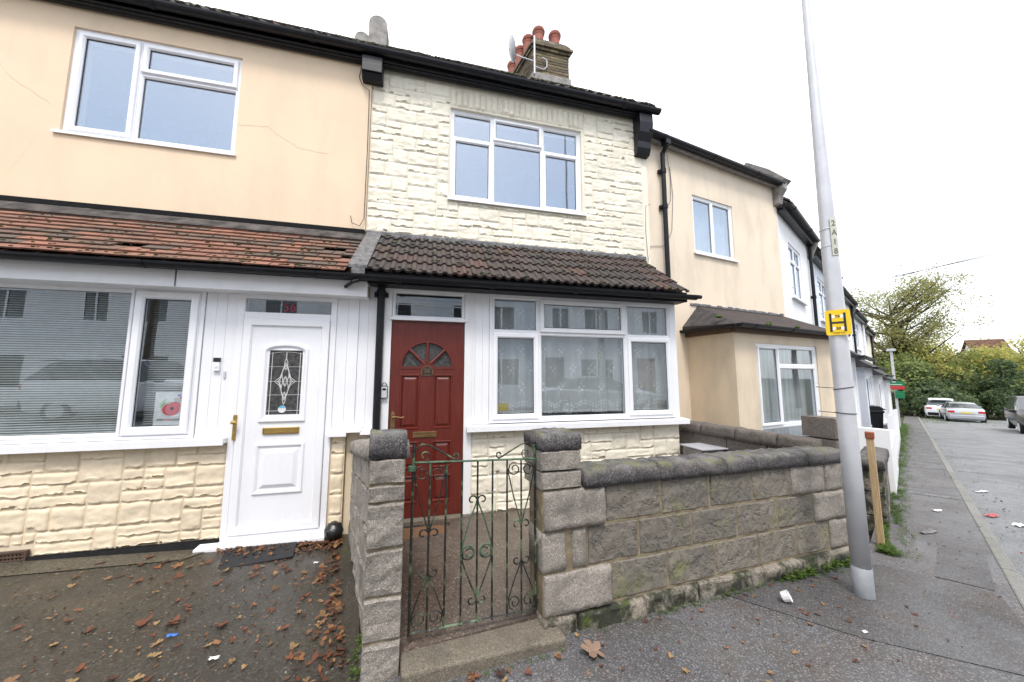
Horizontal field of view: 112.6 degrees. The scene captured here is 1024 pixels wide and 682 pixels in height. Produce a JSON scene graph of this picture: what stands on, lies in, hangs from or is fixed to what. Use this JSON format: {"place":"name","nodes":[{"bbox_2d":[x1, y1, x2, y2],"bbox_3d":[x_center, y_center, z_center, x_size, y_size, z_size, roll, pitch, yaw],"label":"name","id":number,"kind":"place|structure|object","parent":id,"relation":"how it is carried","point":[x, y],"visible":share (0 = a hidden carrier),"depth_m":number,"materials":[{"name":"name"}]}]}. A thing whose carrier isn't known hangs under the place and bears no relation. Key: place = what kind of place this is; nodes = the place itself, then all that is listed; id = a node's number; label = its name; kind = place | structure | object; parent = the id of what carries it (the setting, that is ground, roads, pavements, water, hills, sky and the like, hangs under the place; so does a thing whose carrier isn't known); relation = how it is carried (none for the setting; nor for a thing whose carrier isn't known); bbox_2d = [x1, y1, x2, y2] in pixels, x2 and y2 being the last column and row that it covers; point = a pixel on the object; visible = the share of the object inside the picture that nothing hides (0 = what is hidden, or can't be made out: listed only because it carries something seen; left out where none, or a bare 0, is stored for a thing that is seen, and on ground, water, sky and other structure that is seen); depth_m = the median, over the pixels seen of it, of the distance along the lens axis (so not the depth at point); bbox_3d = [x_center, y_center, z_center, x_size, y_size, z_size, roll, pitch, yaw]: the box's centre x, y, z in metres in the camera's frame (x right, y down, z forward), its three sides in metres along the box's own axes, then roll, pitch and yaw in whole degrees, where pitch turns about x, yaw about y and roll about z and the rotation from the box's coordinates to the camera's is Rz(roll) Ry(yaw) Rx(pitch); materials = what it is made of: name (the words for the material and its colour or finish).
{"place":"outdoors","nodes":[
{"label":"outdoors","id":0,"kind":"place"},
{"bbox_2d":[0,534,358,681],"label":"driveway","id":1,"kind":"structure","parent":0,"point":[74,638],"depth_m":2.04,"materials":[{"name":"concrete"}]},
{"bbox_2d":[3,675,19,681],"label":"fallen leaf","id":2,"kind":"object","parent":1,"relation":"on","point":[8,679],"visible":1,"depth_m":1.61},
{"bbox_2d":[75,662,84,671],"bbox_3d":[-2.132,1.611,1.685,0.028,0.006,0.057,5,-3,-33],"label":"fallen leaf","id":3,"kind":"object","parent":1,"relation":"on","point":[80,666],"visible":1,"depth_m":1.69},
{"bbox_2d":[0,549,202,575],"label":"wall footing","id":4,"kind":"object","parent":1,"relation":"on","point":[31,567],"depth_m":2.71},
{"bbox_2d":[105,674,117,680],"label":"fallen leaf","id":5,"kind":"object","parent":1,"relation":"on","point":[111,677],"visible":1,"depth_m":1.63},
{"bbox_2d":[127,673,144,681],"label":"fallen leaf","id":6,"kind":"object","parent":1,"relation":"on","point":[137,676],"visible":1,"depth_m":1.63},
{"bbox_2d":[135,615,152,625],"bbox_3d":[-2.178,1.658,2.024,0.074,0.015,0.073,-4,7,30],"label":"fallen leaf","id":7,"kind":"object","parent":1,"relation":"on","point":[141,622],"visible":1,"depth_m":2.02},
{"bbox_2d":[147,651,162,656],"bbox_3d":[-1.854,1.626,1.773,0.065,0.015,0.031,19,-5,-37],"label":"fallen leaf","id":8,"kind":"object","parent":1,"relation":"on","point":[155,653],"visible":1,"depth_m":1.77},
{"bbox_2d":[171,562,183,568],"bbox_3d":[-2.615,1.754,2.670,0.079,0.014,0.072,5,1,21],"label":"fallen leaf","id":9,"kind":"object","parent":1,"relation":"on","point":[177,565],"visible":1,"depth_m":2.67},
{"bbox_2d":[173,571,184,577],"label":"fallen leaf","id":10,"kind":"object","parent":1,"relation":"on","point":[179,574],"visible":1,"depth_m":2.53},
{"bbox_2d":[218,542,296,569],"bbox_3d":[-2.151,1.800,2.895,0.552,0.012,0.366,3,-6,-24],"label":"door mat","id":11,"kind":"object","parent":1,"relation":"on","point":[280,552],"depth_m":2.85,"materials":[{"name":"fabric"}]},
{"bbox_2d":[285,652,295,658],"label":"fallen leaf","id":12,"kind":"object","parent":1,"relation":"on","point":[290,655],"visible":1,"depth_m":1.78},
{"bbox_2d":[289,641,298,649],"bbox_3d":[-1.187,1.650,1.851,0.045,0.009,0.046,11,2,35],"label":"fallen leaf","id":13,"kind":"object","parent":1,"relation":"on","point":[292,645],"visible":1,"depth_m":1.85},
{"bbox_2d":[294,652,304,659],"bbox_3d":[-1.098,1.640,1.774,0.052,0.009,0.051,13,-8,-2],"label":"fallen leaf","id":14,"kind":"object","parent":1,"relation":"on","point":[300,656],"visible":1,"depth_m":1.77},
{"bbox_2d":[324,521,343,541],"bbox_3d":[-1.667,1.773,3.192,0.173,0.160,0.167,1,-6,-14],"label":"black ball","id":15,"kind":"object","parent":1,"relation":"on","point":[333,530],"visible":1,"depth_m":3.14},
{"bbox_2d":[399,508,536,667],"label":"garden floor","id":16,"kind":"structure","parent":0,"point":[452,588],"depth_m":2.38,"materials":[{"name":"concrete"}]},
{"bbox_2d":[403,523,449,539],"bbox_3d":[-0.916,1.772,3.132,0.720,0.016,0.360,1,-6,-12],"label":"door mat","id":17,"kind":"object","parent":16,"relation":"on","point":[416,530],"depth_m":3.17,"materials":[{"name":"brown fabric"}]},
{"bbox_2d":[680,443,727,454],"bbox_3d":[2.255,1.561,3.991,0.355,0.652,0.360,1,-6,-14],"label":"meter box","id":18,"kind":"object","parent":16,"relation":"on","point":[690,448],"visible":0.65,"depth_m":3.98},
{"bbox_2d":[182,0,1023,358],"label":"sky","id":19,"kind":"structure","parent":0,"point":[922,101],"materials":[{"name":"white"}]},
{"bbox_2d":[358,416,1023,681],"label":"pavement","id":20,"kind":"structure","parent":0,"point":[710,658],"depth_m":1.94,"materials":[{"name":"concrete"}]},
{"bbox_2d":[399,619,565,681],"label":"gate step","id":21,"kind":"object","parent":20,"relation":"on","point":[448,660],"visible":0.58,"depth_m":1.78,"materials":[{"name":"concrete"}]},
{"bbox_2d":[495,668,505,675],"bbox_3d":[-0.058,1.638,1.684,0.059,0.013,0.054,10,-4,4],"label":"fallen leaf","id":22,"kind":"object","parent":20,"relation":"on","point":[499,673],"visible":1,"depth_m":1.69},
{"bbox_2d":[2,431,1021,681],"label":"leaf litter","id":23,"kind":"object","parent":20,"relation":"on","point":[332,609],"visible":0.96,"depth_m":2.20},
{"bbox_2d":[581,639,604,657],"bbox_3d":[0.439,1.660,1.841,0.129,0.018,0.133,12,-4,27],"label":"fallen leaf","id":24,"kind":"object","parent":20,"relation":"on","point":[591,648],"visible":1,"depth_m":1.84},
{"bbox_2d":[347,556,849,681],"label":"wall foot weeds","id":25,"kind":"object","parent":20,"relation":"on","point":[812,573],"depth_m":2.56,"materials":[{"name":"green plant"}]},
{"bbox_2d":[801,0,875,599],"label":"lamp column","id":26,"kind":"structure","parent":20,"relation":"on","point":[862,579],"depth_m":2.57,"materials":[{"name":"metal"}]},
{"bbox_2d":[819,218,838,254],"bbox_3d":[2.510,-0.808,2.700,0.109,0.300,0.116,1,-6,-14],"label":"number strip","id":27,"kind":"object","parent":26,"relation":"attached to","point":[834,237],"visible":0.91,"depth_m":2.65,"materials":[{"name":"beige plastic"}]},
{"bbox_2d":[824,309,851,335],"bbox_3d":[2.469,-0.141,2.585,0.141,0.192,0.009,-5,-8,39],"label":"hydrant sign","id":28,"kind":"object","parent":26,"relation":"attached to","point":[837,322],"visible":1,"depth_m":2.58,"materials":[{"name":"yellow plastic"}]},
{"bbox_2d":[725,542,1023,674],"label":"asphalt patch","id":29,"kind":"object","parent":20,"relation":"on","point":[998,643],"visible":0.82,"depth_m":2.29,"materials":[{"name":"asphalt"}]},
{"bbox_2d":[780,590,792,601],"bbox_3d":[1.870,1.749,2.336,0.052,0.072,0.072,-36,-47,27],"label":"paper cup","id":30,"kind":"object","parent":29,"relation":"on","point":[785,596],"visible":1,"depth_m":2.32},
{"bbox_2d":[864,431,884,545],"bbox_3d":[3.546,1.526,3.324,0.064,1.254,0.066,5,-8,-41],"label":"wooden post","id":31,"kind":"object","parent":20,"relation":"on","point":[874,482],"visible":0.75,"depth_m":3.32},
{"bbox_2d":[886,409,900,463],"bbox_3d":[10.741,2.542,9.552,8.095,1.514,0.080,5,-8,-41],"label":"fence","id":32,"kind":"object","parent":20,"relation":"on","point":[892,421],"visible":0.65,"depth_m":8.10,"materials":[{"name":"paint"}]},
{"bbox_2d":[886,348,904,426],"bbox_3d":[19.599,2.405,17.483,0.323,4.020,0.680,5,-8,-41],"label":"agent board","id":33,"kind":"object","parent":20,"relation":"on","point":[895,385],"visible":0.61,"depth_m":17.37,"materials":[{"name":"wood"}]},
{"bbox_2d":[874,423,921,558],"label":"verge weeds","id":34,"kind":"object","parent":20,"relation":"on","point":[887,548],"visible":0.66,"depth_m":4.35,"materials":[{"name":"green plant"}]},
{"bbox_2d":[921,529,937,533],"bbox_3d":[4.400,2.013,3.607,0.224,0.014,0.053,1,-6,-14],"label":"paper scrap","id":35,"kind":"object","parent":20,"relation":"on","point":[927,531],"visible":1,"depth_m":3.60,"materials":[{"name":"paper"}]},
{"bbox_2d":[901,417,1005,426],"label":"verge grass","id":36,"kind":"structure","parent":20,"relation":"on","point":[946,422],"depth_m":24.31,"materials":[{"name":"green plant"}]},
{"bbox_2d":[903,432,1022,499],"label":"paving joints","id":37,"kind":"object","parent":20,"relation":"on","point":[942,469],"visible":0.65,"depth_m":6.95,"materials":[{"name":"concrete"}]},
{"bbox_2d":[869,411,1005,542],"bbox_3d":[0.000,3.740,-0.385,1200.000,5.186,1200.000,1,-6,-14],"label":"ground","id":38,"kind":"structure","parent":0,"point":[989,418],"depth_m":31.26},
{"bbox_2d":[0,0,392,562],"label":"terraced house","id":39,"kind":"structure","parent":38,"relation":"on","point":[209,165],"depth_m":3.53,"materials":[{"name":"paint"}]},
{"bbox_2d":[0,290,130,435],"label":"venetian blind","id":40,"kind":"object","parent":39,"relation":"hanging from","point":[72,428],"depth_m":3.00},
{"bbox_2d":[0,282,227,453],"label":"window","id":41,"kind":"structure","parent":39,"relation":"in","point":[127,435],"depth_m":3.01,"materials":[{"name":"white plastic"}]},
{"bbox_2d":[50,28,241,155],"bbox_3d":[-4.047,-2.802,3.898,1.660,1.264,0.120,1,-6,-14],"label":"window","id":42,"kind":"structure","parent":39,"relation":"in","point":[142,73],"depth_m":3.86,"materials":[{"name":"white plastic"}]},
{"bbox_2d":[142,301,190,423],"bbox_3d":[-3.155,0.175,3.207,0.410,1.178,0.022,1,-6,-14],"label":"venetian blind","id":43,"kind":"object","parent":39,"relation":"hanging from","point":[148,410],"visible":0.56,"depth_m":3.19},
{"bbox_2d":[152,392,181,425],"bbox_3d":[-3.095,0.614,3.078,0.215,0.300,0.004,1,-6,-14],"label":"poster","id":44,"kind":"object","parent":39,"relation":"attached to","point":[167,406],"visible":0.97,"depth_m":3.08,"materials":[{"name":"white paper"}]},
{"bbox_2d":[212,358,220,370],"bbox_3d":[-2.738,0.215,3.164,0.050,0.120,0.030,1,-6,-14],"label":"doorbell","id":45,"kind":"object","parent":39,"relation":"attached to","point":[216,366],"visible":1,"depth_m":3.15,"materials":[{"name":"white plastic"}]},
{"bbox_2d":[226,318,330,536],"bbox_3d":[-2.196,0.771,3.231,0.763,1.978,0.135,1,-6,-14],"label":"door","id":46,"kind":"structure","parent":39,"relation":"in","point":[278,428],"depth_m":3.24,"materials":[{"name":"white plastic"}]},
{"bbox_2d":[348,428,410,681],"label":"garden wall","id":47,"kind":"structure","parent":38,"relation":"on","point":[376,523],"depth_m":1.73,"materials":[{"name":"stone"}]},
{"bbox_2d":[348,25,701,523],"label":"terraced house","id":48,"kind":"structure","parent":38,"relation":"on","point":[477,205],"depth_m":4.41,"materials":[{"name":"beige stone"}]},
{"bbox_2d":[381,382,387,397],"bbox_3d":[-1.299,0.499,3.476,0.061,0.159,0.040,1,-6,-14],"label":"key safe","id":49,"kind":"object","parent":48,"relation":"attached to","point":[384,391],"visible":1,"depth_m":3.46,"materials":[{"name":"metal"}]},
{"bbox_2d":[388,321,464,518],"bbox_3d":[-0.889,0.793,3.581,0.768,2.012,0.103,1,-6,-14],"label":"door","id":50,"kind":"structure","parent":48,"relation":"in","point":[427,368],"depth_m":3.61,"materials":[{"name":"red wood"}]},
{"bbox_2d":[498,403,507,410],"bbox_3d":[-0.101,0.732,3.785,0.118,0.080,0.001,1,-6,-14],"label":"window sticker","id":51,"kind":"object","parent":48,"relation":"attached to","point":[502,406],"depth_m":3.79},
{"bbox_2d":[448,109,586,215],"bbox_3d":[0.106,-2.537,4.924,2.019,1.364,0.155,1,-6,-14],"label":"window","id":52,"kind":"structure","parent":48,"relation":"in","point":[493,142],"depth_m":4.93,"materials":[{"name":"white plastic"}]},
{"bbox_2d":[508,34,533,62],"bbox_3d":[0.161,-6.954,8.254,0.605,0.553,0.489,3,-7,-29],"label":"satellite dish","id":53,"kind":"object","parent":48,"relation":"attached to","point":[512,48],"visible":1,"depth_m":8.09,"materials":[{"name":"metal"}]},
{"bbox_2d":[533,35,546,74],"bbox_3d":[0.682,-6.842,8.235,0.355,1.000,0.101,1,-6,-14],"label":"mast","id":54,"kind":"object","parent":48,"relation":"attached to","point":[534,58],"visible":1,"depth_m":8.18,"materials":[{"name":"metal"}]},
{"bbox_2d":[466,294,689,431],"bbox_3d":[0.848,0.241,4.045,2.755,1.520,0.155,1,-6,-14],"label":"window","id":55,"kind":"structure","parent":48,"relation":"in","point":[629,417],"depth_m":4.01,"materials":[{"name":"white plastic"}]},
{"bbox_2d":[495,300,666,413],"bbox_3d":[0.871,0.198,4.191,2.313,1.335,0.056,1,-6,-14],"label":"net curtain","id":56,"kind":"object","parent":48,"relation":"hanging from","point":[581,374],"visible":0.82,"depth_m":4.17,"materials":[{"name":"white fabric"}]},
{"bbox_2d":[523,427,849,634],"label":"garden wall","id":57,"kind":"structure","parent":38,"relation":"on","point":[619,540],"depth_m":2.33,"materials":[{"name":"stone"}]},
{"bbox_2d":[407,442,538,636],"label":"garden gate","id":58,"kind":"structure","parent":57,"relation":"attached to","point":[412,468],"depth_m":1.93,"materials":[{"name":"green metal"}]},
{"bbox_2d":[574,128,850,429],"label":"terraced house","id":59,"kind":"structure","parent":38,"relation":"on","point":[731,322],"depth_m":5.61,"materials":[{"name":"paint"}]},
{"bbox_2d":[693,202,726,256],"bbox_3d":[3.490,-1.971,6.148,1.020,0.980,0.050,3,-6,-24],"label":"net curtain","id":60,"kind":"object","parent":59,"relation":"hanging from","point":[701,228],"visible":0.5,"depth_m":6.17,"materials":[{"name":"white fabric"}]},
{"bbox_2d":[692,195,739,262],"bbox_3d":[3.555,-1.959,6.026,1.140,1.062,0.130,3,-6,-24],"label":"window","id":61,"kind":"structure","parent":59,"relation":"in","point":[709,204],"depth_m":6.06,"materials":[{"name":"white plastic"}]},
{"bbox_2d":[759,349,806,435],"bbox_3d":[4.206,0.849,5.409,1.570,1.480,0.058,3,-6,-24],"label":"curtain","id":62,"kind":"object","parent":59,"relation":"hanging from","point":[793,395],"visible":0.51,"depth_m":5.50,"materials":[{"name":"white fabric"}]},
{"bbox_2d":[756,343,820,429],"bbox_3d":[4.269,0.827,5.269,1.610,1.535,0.089,3,-6,-24],"label":"window","id":63,"kind":"structure","parent":59,"relation":"in","point":[780,423],"depth_m":5.20,"materials":[{"name":"white plastic"}]},
{"bbox_2d":[679,415,848,545],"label":"garden wall","id":64,"kind":"structure","parent":38,"relation":"on","point":[819,430],"depth_m":3.61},
{"bbox_2d":[776,196,875,426],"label":"terraced house","id":65,"kind":"structure","parent":38,"relation":"on","point":[799,240],"depth_m":7.54,"materials":[{"name":"white paint"}]},
{"bbox_2d":[788,244,808,305],"bbox_3d":[6.353,-1.473,7.640,1.300,1.250,0.160,5,-8,-40],"label":"window","id":66,"kind":"structure","parent":65,"relation":"in","point":[794,261],"depth_m":7.64,"materials":[{"name":"white plastic"}]},
{"bbox_2d":[852,368,858,425],"bbox_3d":[6.687,1.170,6.709,0.879,1.300,0.089,5,-8,-40],"label":"window","id":67,"kind":"structure","parent":65,"relation":"in","point":[852,368],"depth_m":6.94,"materials":[{"name":"white plastic"}]},
{"bbox_2d":[808,246,886,427],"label":"terraced house","id":68,"kind":"structure","parent":38,"relation":"on","point":[864,368],"depth_m":8.76,"materials":[{"name":"white paint"}]},
{"bbox_2d":[817,278,825,322],"bbox_3d":[8.942,-1.094,9.796,1.680,1.250,0.160,5,-8,-40],"label":"window","id":69,"kind":"structure","parent":68,"relation":"in","point":[821,292],"depth_m":9.74,"materials":[{"name":"white plastic"}]},
{"bbox_2d":[866,375,872,426],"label":"window","id":70,"kind":"structure","parent":68,"relation":"in","point":[868,382],"depth_m":8.75,"materials":[{"name":"white plastic"}]},
{"bbox_2d":[843,286,894,428],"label":"terraced house","id":71,"kind":"structure","parent":38,"relation":"on","point":[851,303],"depth_m":11.82,"materials":[{"name":"white paint"}]},
{"bbox_2d":[879,381,886,424],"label":"window","id":72,"kind":"structure","parent":71,"relation":"in","point":[880,385],"depth_m":11.27,"materials":[{"name":"white plastic"}]},
{"bbox_2d":[862,326,875,364],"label":"terraced house","id":73,"kind":"structure","parent":38,"relation":"on","point":[870,333],"depth_m":18.14,"materials":[{"name":"white"}]},
{"bbox_2d":[865,334,868,355],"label":"window","id":74,"kind":"structure","parent":73,"relation":"in","point":[865,334],"depth_m":18.03,"materials":[{"name":"white plastic"}]},
{"bbox_2d":[851,309,898,414],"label":"terraced house","id":75,"kind":"structure","parent":38,"relation":"on","point":[861,321],"depth_m":14.82,"materials":[{"name":"white paint"}]},
{"bbox_2d":[854,322,863,351],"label":"window","id":76,"kind":"structure","parent":75,"relation":"in","point":[856,325],"depth_m":14.99,"materials":[{"name":"white plastic"}]},
{"bbox_2d":[887,385,890,411],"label":"window","id":77,"kind":"structure","parent":75,"relation":"in","point":[887,385],"depth_m":13.87,"materials":[{"name":"white plastic"}]},
{"bbox_2d":[860,446,891,535],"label":"garden wall","id":78,"kind":"structure","parent":38,"relation":"on","point":[882,456],"depth_m":3.89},
{"bbox_2d":[869,405,885,428],"bbox_3d":[8.966,2.258,8.659,0.695,1.248,0.630,-3,-7,28],"label":"wheelie bin","id":79,"kind":"object","parent":38,"relation":"on","point":[876,415],"visible":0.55,"depth_m":8.38,"materials":[{"name":"black plastic"}]},
{"bbox_2d":[858,426,898,494],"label":"boundary wall","id":80,"kind":"structure","parent":38,"relation":"on","point":[884,438],"depth_m":5.20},
{"bbox_2d":[875,351,946,409],"bbox_3d":[38.704,4.304,34.805,6.523,6.446,6.773,1,-6,-14],"label":"tree","id":81,"kind":"object","parent":38,"relation":"on","point":[901,358],"visible":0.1,"depth_m":33.55,"materials":[{"name":"green plant"}]},
{"bbox_2d":[891,363,951,416],"bbox_3d":[37.586,4.505,31.661,4.164,5.048,3.922,-4,-7,36],"label":"tree","id":82,"kind":"object","parent":38,"relation":"on","point":[909,391],"visible":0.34,"depth_m":31.49,"materials":[{"name":"green plant"}]},
{"bbox_2d":[847,258,999,414],"bbox_3d":[41.013,-0.326,35.780,12.184,16.088,12.232,1,-6,-14],"label":"tree","id":83,"kind":"object","parent":38,"relation":"on","point":[927,297],"visible":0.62,"depth_m":34.52,"materials":[{"name":"green plant"}]},
{"bbox_2d":[877,357,974,415],"bbox_3d":[38.592,4.378,33.334,7.405,5.790,6.882,-2,-6,20],"label":"tree","id":84,"kind":"object","parent":38,"relation":"on","point":[898,367],"visible":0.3,"depth_m":32.13,"materials":[{"name":"green plant"}]},
{"bbox_2d":[875,335,982,415],"bbox_3d":[41.736,3.461,35.199,7.347,8.287,6.527,-1,-6,12],"label":"tree","id":85,"kind":"object","parent":38,"relation":"on","point":[939,353],"visible":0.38,"depth_m":33.56,"materials":[{"name":"green plant"}]},
{"bbox_2d":[894,378,980,417],"bbox_3d":[37.616,5.083,30.655,4.935,3.611,4.529,-2,-6,16],"label":"tree","id":86,"kind":"object","parent":38,"relation":"on","point":[922,397],"visible":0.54,"depth_m":30.12,"materials":[{"name":"green plant"}]},
{"bbox_2d":[920,344,992,390],"bbox_3d":[44.312,3.875,35.295,7.862,7.686,7.335,1,-6,-14],"label":"tree","id":87,"kind":"object","parent":38,"relation":"on","point":[951,364],"visible":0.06,"depth_m":34.16,"materials":[{"name":"green plant"}]},
{"bbox_2d":[934,367,990,402],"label":"tree","id":88,"kind":"object","parent":38,"relation":"on","point":[965,386],"visible":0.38,"depth_m":31.81,"materials":[{"name":"green plant"}]},
{"bbox_2d":[918,417,1023,609],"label":"kerb","id":89,"kind":"structure","parent":38,"relation":"on","point":[1011,574],"depth_m":3.45,"materials":[{"name":"concrete"}]},
{"bbox_2d":[946,350,995,387],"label":"tree","id":90,"kind":"object","parent":38,"relation":"on","point":[978,357],"visible":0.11,"depth_m":34.23,"materials":[{"name":"green plant"}]},
{"bbox_2d":[943,344,1015,416],"bbox_3d":[48.026,4.009,34.805,7.270,7.306,6.184,1,-6,-14],"label":"tree","id":91,"kind":"object","parent":38,"relation":"on","point":[989,352],"visible":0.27,"depth_m":33.95,"materials":[{"name":"green plant"}]},
{"bbox_2d":[959,345,1023,416],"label":"tree","id":92,"kind":"object","parent":38,"relation":"on","point":[1016,357],"visible":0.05,"depth_m":34.04,"materials":[{"name":"green plant"}]},
{"bbox_2d":[960,380,1023,418],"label":"tree","id":93,"kind":"object","parent":38,"relation":"on","point":[962,389],"visible":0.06,"depth_m":31.56,"materials":[{"name":"green plant"}]},
{"bbox_2d":[977,388,1015,418],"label":"tree","id":94,"kind":"object","parent":38,"relation":"on","point":[999,399],"visible":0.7,"depth_m":29.09,"materials":[{"name":"green plant"}]},
{"bbox_2d":[970,358,1023,405],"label":"tree","id":95,"kind":"object","parent":38,"relation":"on","point":[1007,374],"visible":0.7,"depth_m":29.90,"materials":[{"name":"green plant"}]},
{"bbox_2d":[990,334,1023,371],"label":"tree","id":96,"kind":"object","parent":38,"relation":"on","point":[1021,344],"visible":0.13,"depth_m":35.80,"materials":[{"name":"green plant"}]},
{"bbox_2d":[1011,374,1023,394],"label":"tree","id":97,"kind":"object","parent":38,"relation":"on","point":[1021,381],"visible":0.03,"depth_m":31.12,"materials":[{"name":"green plant"}]},
{"bbox_3d":[23.542,-1.998,5.005,1.000,8.700,0.280,1,-6,-14],"label":"utility pole","id":98,"kind":"object","parent":38,"relation":"on","visible":0},
{"bbox_2d":[877,244,1022,281],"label":"overhead wire","id":99,"kind":"object","parent":98,"relation":"attached to","point":[957,261],"visible":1,"depth_m":17.68,"materials":[{"name":"black rubber"}]},
{"bbox_2d":[883,245,1023,279],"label":"overhead wire","id":100,"kind":"object","parent":98,"relation":"attached to","point":[960,261],"visible":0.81,"depth_m":17.92,"materials":[{"name":"black rubber"}]},
{"bbox_2d":[883,247,1020,278],"bbox_3d":[24.102,-4.960,13.732,0.018,0.636,16.299,0,-6,-3],"label":"overhead wire","id":101,"kind":"object","parent":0,"point":[957,262],"visible":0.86,"depth_m":18.01,"materials":[{"name":"black rubber"}]},
{"bbox_2d":[889,248,1021,276],"bbox_3d":[24.491,-4.966,13.829,0.018,0.605,16.262,0,-6,-4],"label":"overhead wire","id":102,"kind":"object","parent":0,"point":[959,262],"visible":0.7,"depth_m":18.11,"materials":[{"name":"black rubber"}]},
{"bbox_2d":[920,418,1023,580],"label":"road","id":103,"kind":"structure","parent":0,"point":[980,441],"depth_m":7.61,"materials":[{"name":"asphalt"}]},
{"bbox_2d":[921,398,954,417],"bbox_3d":[36.791,5.750,29.296,4.570,1.747,2.120,5,-8,-41],"label":"parked car","id":104,"kind":"object","parent":103,"relation":"on","point":[931,408],"visible":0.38,"depth_m":28.26,"materials":[{"name":"white paint"}]},
{"bbox_2d":[936,402,986,422],"bbox_3d":[33.816,5.299,25.738,4.570,1.447,2.120,6,-8,-44],"label":"parked car","id":105,"kind":"object","parent":103,"relation":"on","point":[948,411],"visible":0.96,"depth_m":24.50,"materials":[{"name":"silver metal"}]},
{"bbox_2d":[984,513,999,516],"bbox_3d":[6.188,2.244,4.398,0.175,0.022,0.073,1,-6,-14],"label":"paper scrap","id":106,"kind":"object","parent":103,"relation":"on","point":[992,515],"visible":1,"depth_m":4.39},
{"bbox_2d":[1004,395,1023,433],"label":"parked car","id":107,"kind":"object","parent":103,"relation":"on","point":[1014,410],"visible":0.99,"depth_m":16.84,"materials":[{"name":"paint"}]},
{"bbox_2d":[961,339,1014,414],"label":"distant house","id":108,"kind":"structure","parent":0,"point":[991,342],"depth_m":41.16,"materials":[{"name":"brown"}]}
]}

